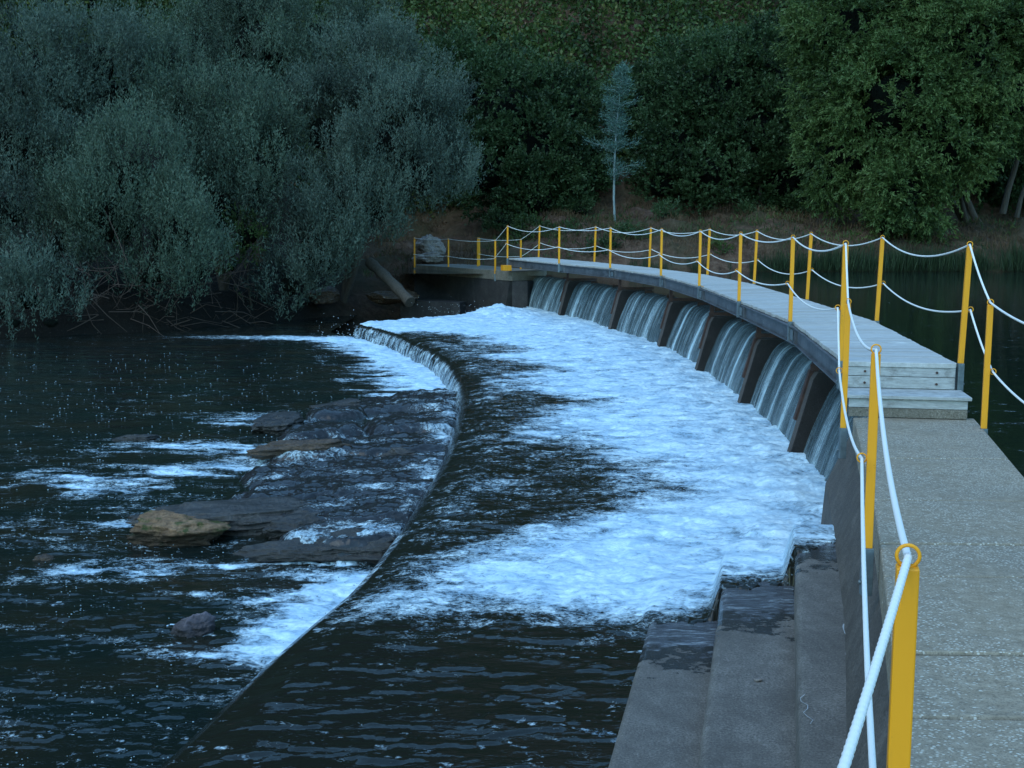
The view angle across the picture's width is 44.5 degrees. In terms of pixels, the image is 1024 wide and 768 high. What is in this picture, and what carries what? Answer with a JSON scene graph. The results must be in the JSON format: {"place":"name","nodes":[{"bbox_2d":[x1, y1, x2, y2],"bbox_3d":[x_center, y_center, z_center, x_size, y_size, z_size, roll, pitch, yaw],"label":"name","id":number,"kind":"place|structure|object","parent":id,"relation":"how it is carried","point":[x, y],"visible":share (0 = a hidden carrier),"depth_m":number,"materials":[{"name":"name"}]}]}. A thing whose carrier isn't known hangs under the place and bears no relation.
{"place":"outdoors","nodes":[
{"label":"outdoors","id":0,"kind":"place"},
{"bbox_2d":[0,315,456,767],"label":"river water","id":1,"kind":"structure","parent":0,"point":[361,482],"depth_m":15.56,"materials":[{"name":"liquid"}]},
{"bbox_2d":[32,553,53,560],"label":"rock","id":2,"kind":"object","parent":1,"relation":"in","point":[45,557],"visible":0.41,"depth_m":13.02,"materials":[{"name":"grey stone"}]},
{"bbox_2d":[112,434,159,440],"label":"rock","id":3,"kind":"object","parent":1,"relation":"in","point":[141,437],"visible":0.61,"depth_m":20.08,"materials":[{"name":"grey stone"}]},
{"bbox_2d":[126,509,231,546],"bbox_3d":[-3.656,1.660,13.859,1.134,0.461,0.709,2,8,15],"label":"boulder","id":4,"kind":"object","parent":1,"relation":"in","point":[154,528],"visible":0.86,"depth_m":13.66,"materials":[{"name":"brown stone"}]},
{"bbox_2d":[170,611,215,637],"bbox_3d":[-2.749,2.133,10.790,0.290,0.343,0.332,7,10,43],"label":"rock","id":5,"kind":"object","parent":1,"relation":"in","point":[199,624],"visible":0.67,"depth_m":10.71,"materials":[{"name":"grey stone"}]},
{"bbox_2d":[0,352,430,765],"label":"foam bubbles","id":6,"kind":"object","parent":1,"relation":"on","point":[125,524],"visible":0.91,"depth_m":15.78},
{"bbox_2d":[125,496,329,535],"bbox_3d":[-2.783,1.604,14.600,3.314,0.602,0.970,-2,8,-18],"label":"rock slab","id":7,"kind":"object","parent":1,"relation":"in","point":[250,516],"visible":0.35,"depth_m":14.19,"materials":[{"name":"stone"}]},
{"bbox_2d":[250,411,304,434],"bbox_3d":[-3.953,0.744,21.110,0.937,0.486,0.931,-3,8,-23],"label":"rock","id":8,"kind":"object","parent":1,"relation":"in","point":[278,423],"visible":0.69,"depth_m":20.89,"materials":[{"name":"grey stone"}]},
{"bbox_2d":[262,513,319,539],"bbox_3d":[-2.307,1.649,14.086,0.829,0.396,0.721,4,8,26],"label":"rock","id":9,"kind":"object","parent":1,"relation":"in","point":[279,528],"visible":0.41,"depth_m":13.95,"materials":[{"name":"grey stone"}]},
{"bbox_2d":[247,439,351,459],"bbox_3d":[-3.072,0.979,18.446,1.672,0.381,0.700,-2,8,-14],"label":"rock","id":10,"kind":"object","parent":1,"relation":"in","point":[269,450],"visible":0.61,"depth_m":18.14,"materials":[{"name":"stone"}]},
{"bbox_2d":[232,526,395,563],"bbox_3d":[-1.982,1.738,13.242,1.854,0.440,0.774,0,7,0],"label":"rock","id":11,"kind":"object","parent":1,"relation":"in","point":[297,550],"visible":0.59,"depth_m":12.93,"materials":[{"name":"grey stone"}]},
{"bbox_2d":[309,398,360,408],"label":"rock","id":12,"kind":"object","parent":1,"relation":"in","point":[350,402],"visible":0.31,"depth_m":23.37,"materials":[{"name":"grey stone"}]},
{"bbox_2d":[380,447,419,456],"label":"rock","id":13,"kind":"object","parent":1,"relation":"in","point":[398,450],"visible":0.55,"depth_m":18.14,"materials":[{"name":"stone"}]},
{"bbox_2d":[160,303,835,767],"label":"basin water","id":14,"kind":"structure","parent":0,"point":[596,501],"depth_m":11.38,"materials":[{"name":"white liquid"}]},
{"bbox_2d":[0,0,1023,337],"bbox_3d":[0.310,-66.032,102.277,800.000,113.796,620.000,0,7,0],"label":"ground","id":15,"kind":"structure","parent":0,"point":[360,306],"depth_m":49.83,"materials":[{"name":"soil"}]},
{"bbox_2d":[0,219,102,339],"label":"willow bush","id":16,"kind":"object","parent":15,"relation":"on","point":[18,274],"visible":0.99,"depth_m":36.68,"materials":[{"name":"green plant"}]},
{"bbox_2d":[0,0,141,65],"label":"tree","id":17,"kind":"object","parent":15,"relation":"on","point":[88,4],"visible":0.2,"depth_m":56.34,"materials":[{"name":"green plant"}]},
{"bbox_2d":[0,0,172,286],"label":"willow","id":18,"kind":"object","parent":15,"relation":"on","point":[40,83],"visible":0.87,"depth_m":41.78,"materials":[{"name":"green plant"}]},
{"bbox_2d":[19,80,242,315],"bbox_3d":[-12.231,-5.967,39.829,7.530,7.432,5.728,0,7,0],"label":"willow","id":19,"kind":"object","parent":15,"relation":"on","point":[94,183],"visible":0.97,"depth_m":39.17,"materials":[{"name":"green plant"}]},
{"bbox_2d":[36,211,291,335],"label":"bare twigs","id":20,"kind":"object","parent":15,"relation":"on","point":[158,290],"visible":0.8,"depth_m":39.62,"materials":[{"name":"brown wood"}]},
{"bbox_2d":[114,22,326,290],"bbox_3d":[-10.645,-8.018,44.350,8.346,9.855,5.980,4,8,27],"label":"willow","id":21,"kind":"object","parent":15,"relation":"on","point":[223,143],"visible":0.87,"depth_m":42.95,"materials":[{"name":"green plant"}]},
{"bbox_2d":[195,201,270,305],"bbox_3d":[-9.501,-4.358,42.649,2.770,3.805,2.381,0,7,0],"label":"shrub","id":22,"kind":"object","parent":15,"relation":"on","point":[246,243],"visible":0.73,"depth_m":42.24,"materials":[{"name":"green plant"}]},
{"bbox_2d":[143,0,411,261],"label":"willow","id":23,"kind":"object","parent":15,"relation":"on","point":[246,30],"visible":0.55,"depth_m":47.26,"materials":[{"name":"green plant"}]},
{"bbox_2d":[307,286,339,303],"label":"rock","id":24,"kind":"object","parent":15,"relation":"on","point":[331,295],"visible":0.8,"depth_m":45.33,"materials":[{"name":"grey stone"}]},
{"bbox_2d":[234,0,491,319],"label":"willow","id":25,"kind":"object","parent":15,"relation":"on","point":[398,158],"visible":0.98,"depth_m":43.54,"materials":[{"name":"green plant"}]},
{"bbox_2d":[365,257,414,306],"bbox_3d":[-4.349,-3.628,44.399,0.408,1.669,2.759,-6,10,-39],"label":"log","id":26,"kind":"object","parent":15,"relation":"on","point":[395,286],"visible":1,"depth_m":44.13,"materials":[{"name":"brown wood"}]},
{"bbox_2d":[364,289,419,304],"bbox_3d":[-4.431,-3.179,45.948,2.104,0.586,1.146,0,7,0],"label":"rock","id":27,"kind":"object","parent":15,"relation":"on","point":[384,297],"visible":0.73,"depth_m":45.78,"materials":[{"name":"grey stone"}]},
{"bbox_2d":[412,253,421,263],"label":"rock","id":28,"kind":"object","parent":15,"relation":"on","point":[417,261],"visible":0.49,"depth_m":51.15,"materials":[{"name":"grey stone"}]},
{"bbox_2d":[415,234,445,255],"bbox_3d":[-3.453,-5.667,51.421,1.069,1.004,1.232,7,10,43],"label":"boulder","id":29,"kind":"object","parent":15,"relation":"on","point":[425,246],"visible":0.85,"depth_m":51.10,"materials":[{"name":"grey stone"}]},
{"bbox_2d":[400,238,546,318],"bbox_3d":[-2.055,-3.887,46.933,4.028,3.174,8.183,-3,8,-26],"label":"abutment","id":30,"kind":"object","parent":15,"relation":"on","point":[441,294],"visible":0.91,"depth_m":46.06,"materials":[{"name":"concrete"}]},
{"bbox_2d":[417,252,443,262],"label":"rock","id":31,"kind":"object","parent":30,"relation":"on","point":[435,257],"visible":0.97,"depth_m":50.35,"materials":[{"name":"grey stone"}]},
{"bbox_2d":[414,244,505,259],"bbox_3d":[-2.041,-5.017,46.842,0.088,0.631,7.234,-4,9,-31],"label":"rope","id":32,"kind":"object","parent":30,"relation":"attached to","point":[465,258],"visible":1,"depth_m":46.41,"materials":[{"name":"white fabric"}]},
{"bbox_2d":[416,227,506,241],"bbox_3d":[-1.992,-5.645,46.781,0.089,0.596,7.246,-4,9,-31],"label":"rope","id":33,"kind":"object","parent":30,"relation":"attached to","point":[460,240],"visible":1,"depth_m":46.82,"materials":[{"name":"white fabric"}]},
{"bbox_2d":[478,227,537,240],"bbox_3d":[-0.239,-5.627,46.607,0.208,0.570,3.958,-5,9,-36],"label":"rope","id":34,"kind":"object","parent":30,"relation":"attached to","point":[509,240],"visible":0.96,"depth_m":46.55,"materials":[{"name":"white fabric"}]},
{"bbox_2d":[480,245,537,256],"bbox_3d":[-0.200,-5.023,46.712,0.196,0.568,3.960,-5,9,-35],"label":"rope","id":35,"kind":"object","parent":30,"relation":"attached to","point":[512,256],"visible":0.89,"depth_m":46.22,"materials":[{"name":"white fabric"}]},
{"bbox_2d":[480,203,514,239],"bbox_3d":[-0.494,-7.156,55.640,1.513,1.832,1.903,5,9,34],"label":"bush","id":36,"kind":"object","parent":15,"relation":"on","point":[499,221],"visible":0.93,"depth_m":55.32,"materials":[{"name":"green plant"}]},
{"bbox_2d":[413,19,625,228],"bbox_3d":[0.056,-11.922,59.097,10.585,10.805,9.572,0,7,0],"label":"tree","id":37,"kind":"object","parent":15,"relation":"on","point":[524,160],"visible":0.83,"depth_m":56.95,"materials":[{"name":"green plant"}]},
{"bbox_2d":[34,0,1023,230],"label":"brambles","id":38,"kind":"object","parent":15,"relation":"on","point":[480,10],"visible":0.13,"depth_m":67.62,"materials":[{"name":"green plant"}]},
{"bbox_2d":[509,209,554,242],"bbox_3d":[0.978,-6.202,51.621,2.245,2.134,1.916,0,7,0],"label":"bush","id":39,"kind":"object","parent":15,"relation":"on","point":[533,217],"visible":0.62,"depth_m":51.41,"materials":[{"name":"green plant"}]},
{"bbox_2d":[543,217,587,240],"bbox_3d":[2.267,-6.000,51.090,2.122,1.752,1.730,0,7,0],"label":"bush","id":40,"kind":"object","parent":15,"relation":"on","point":[572,226],"visible":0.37,"depth_m":50.82,"materials":[{"name":"green plant"}]},
{"bbox_2d":[566,192,603,217],"bbox_3d":[3.288,-8.015,56.502,1.848,1.381,1.524,0,7,0],"label":"bush","id":41,"kind":"object","parent":15,"relation":"on","point":[588,205],"visible":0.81,"depth_m":56.37,"materials":[{"name":"green plant"}]},
{"bbox_2d":[577,230,622,255],"bbox_3d":[3.496,-5.366,49.677,1.868,1.594,1.588,0,7,0],"label":"bush","id":42,"kind":"object","parent":15,"relation":"on","point":[604,240],"visible":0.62,"depth_m":49.48,"materials":[{"name":"green plant"}]},
{"bbox_2d":[581,60,645,221],"bbox_3d":[4.615,-10.461,54.100,2.773,7.059,2.762,-3,8,-26],"label":"young tree","id":43,"kind":"object","parent":15,"relation":"on","point":[622,79],"visible":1,"depth_m":53.81,"materials":[{"name":"green plant"}]},
{"bbox_2d":[613,217,649,239],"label":"bush","id":44,"kind":"object","parent":15,"relation":"on","point":[623,225],"visible":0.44,"depth_m":50.35,"materials":[{"name":"green plant"}]},
{"bbox_2d":[645,196,687,220],"bbox_3d":[6.756,-7.494,54.511,1.865,1.482,1.562,3,8,23],"label":"bush","id":45,"kind":"object","parent":15,"relation":"on","point":[662,207],"visible":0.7,"depth_m":54.30,"materials":[{"name":"green plant"}]},
{"bbox_2d":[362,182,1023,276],"bbox_3d":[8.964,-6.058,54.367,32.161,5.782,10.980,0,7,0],"label":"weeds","id":46,"kind":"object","parent":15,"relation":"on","point":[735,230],"visible":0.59,"depth_m":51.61,"materials":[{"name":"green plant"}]},
{"bbox_2d":[363,144,1023,285],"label":"dry grass","id":47,"kind":"structure","parent":15,"relation":"on","point":[804,223],"depth_m":52.47,"materials":[{"name":"brown plant"}]},
{"bbox_2d":[594,7,829,217],"bbox_3d":[9.464,-12.751,59.567,11.500,10.517,9.461,0,7,0],"label":"tree","id":48,"kind":"object","parent":15,"relation":"on","point":[713,109],"visible":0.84,"depth_m":57.60,"materials":[{"name":"green plant"}]},
{"bbox_2d":[697,232,733,254],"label":"bush","id":49,"kind":"object","parent":15,"relation":"on","point":[719,246],"visible":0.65,"depth_m":49.65,"materials":[{"name":"green plant"}]},
{"bbox_2d":[718,176,764,198],"bbox_3d":[10.729,-9.284,59.328,2.847,2.438,2.078,0,7,0],"label":"bush","id":50,"kind":"object","parent":15,"relation":"on","point":[749,191],"visible":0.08,"depth_m":58.71,"materials":[{"name":"green plant"}]},
{"bbox_2d":[731,195,768,216],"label":"bush","id":51,"kind":"object","parent":15,"relation":"on","point":[744,207],"visible":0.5,"depth_m":56.28,"materials":[{"name":"green plant"}]},
{"bbox_2d":[768,0,1023,244],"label":"ash tree","id":52,"kind":"object","parent":15,"relation":"on","point":[881,119],"visible":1,"depth_m":51.02,"materials":[{"name":"green plant"}]},
{"bbox_2d":[950,127,1023,217],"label":"tree","id":53,"kind":"object","parent":15,"relation":"on","point":[1011,179],"visible":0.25,"depth_m":58.49,"materials":[{"name":"green plant"}]},
{"bbox_2d":[391,268,1023,476],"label":"pond water","id":54,"kind":"structure","parent":0,"point":[938,333],"depth_m":27.50,"materials":[{"name":"liquid"}]},
{"bbox_2d":[546,273,835,452],"bbox_3d":[3.330,-0.850,28.556,3.405,2.585,33.401,0,8,-5],"label":"weir","id":55,"kind":"object","parent":54,"relation":"in","point":[819,384],"visible":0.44,"depth_m":20.97,"materials":[{"name":"concrete"}]},
{"bbox_2d":[529,276,579,312],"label":"waterfall","id":56,"kind":"structure","parent":55,"relation":"on","point":[546,293],"depth_m":42.62,"materials":[{"name":"liquid"}]},
{"bbox_2d":[565,281,617,326],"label":"waterfall","id":57,"kind":"structure","parent":55,"relation":"on","point":[593,302],"depth_m":38.15,"materials":[{"name":"liquid"}]},
{"bbox_2d":[616,291,676,342],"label":"waterfall","id":58,"kind":"structure","parent":55,"relation":"on","point":[642,313],"depth_m":33.22,"materials":[{"name":"liquid"}]},
{"bbox_2d":[666,302,725,361],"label":"waterfall","id":59,"kind":"structure","parent":55,"relation":"on","point":[684,338],"depth_m":28.69,"materials":[{"name":"liquid"}]},
{"bbox_2d":[704,318,769,393],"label":"waterfall","id":60,"kind":"structure","parent":55,"relation":"on","point":[727,359],"depth_m":23.87,"materials":[{"name":"liquid"}]},
{"bbox_2d":[750,341,811,441],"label":"waterfall","id":61,"kind":"structure","parent":55,"relation":"on","point":[778,389],"depth_m":19.20,"materials":[{"name":"liquid"}]},
{"bbox_2d":[803,375,892,480],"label":"waterfall","id":62,"kind":"structure","parent":55,"relation":"on","point":[820,450],"depth_m":15.57,"materials":[{"name":"liquid"}]},
{"bbox_2d":[626,234,1023,271],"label":"reeds","id":63,"kind":"object","parent":54,"relation":"on","point":[1011,261],"visible":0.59,"depth_m":49.18,"materials":[{"name":"green plant"}]},
{"bbox_2d":[821,298,1023,767],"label":"walkway","id":64,"kind":"structure","parent":54,"relation":"in","point":[948,692],"depth_m":6.60,"materials":[{"name":"concrete"}]},
{"bbox_2d":[608,542,846,767],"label":"stairs","id":65,"kind":"structure","parent":64,"relation":"attached to","point":[699,697],"depth_m":7.73,"materials":[{"name":"concrete"}]},
{"bbox_2d":[501,226,973,419],"bbox_3d":[3.267,-2.708,28.297,3.990,1.612,34.343,-1,8,-6],"label":"footbridge","id":66,"kind":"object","parent":64,"relation":"on","point":[810,333],"visible":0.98,"depth_m":15.06,"materials":[{"name":"grey wood"}]},
{"bbox_2d":[508,244,876,767],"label":"rope","id":67,"kind":"object","parent":66,"relation":"attached to","point":[871,742],"visible":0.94,"depth_m":5.29,"materials":[{"name":"white fabric"}]},
{"bbox_2d":[508,226,911,767],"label":"rope","id":68,"kind":"object","parent":66,"relation":"attached to","point":[849,749],"visible":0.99,"depth_m":2.66,"materials":[{"name":"white fabric"}]},
{"bbox_2d":[541,226,1023,323],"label":"rope","id":69,"kind":"object","parent":66,"relation":"attached to","point":[990,302],"visible":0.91,"depth_m":14.33,"materials":[{"name":"white fabric"}]},
{"bbox_2d":[541,243,1023,403],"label":"rope","id":70,"kind":"object","parent":66,"relation":"attached to","point":[1003,383],"visible":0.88,"depth_m":14.49,"materials":[{"name":"white fabric"}]}
]}

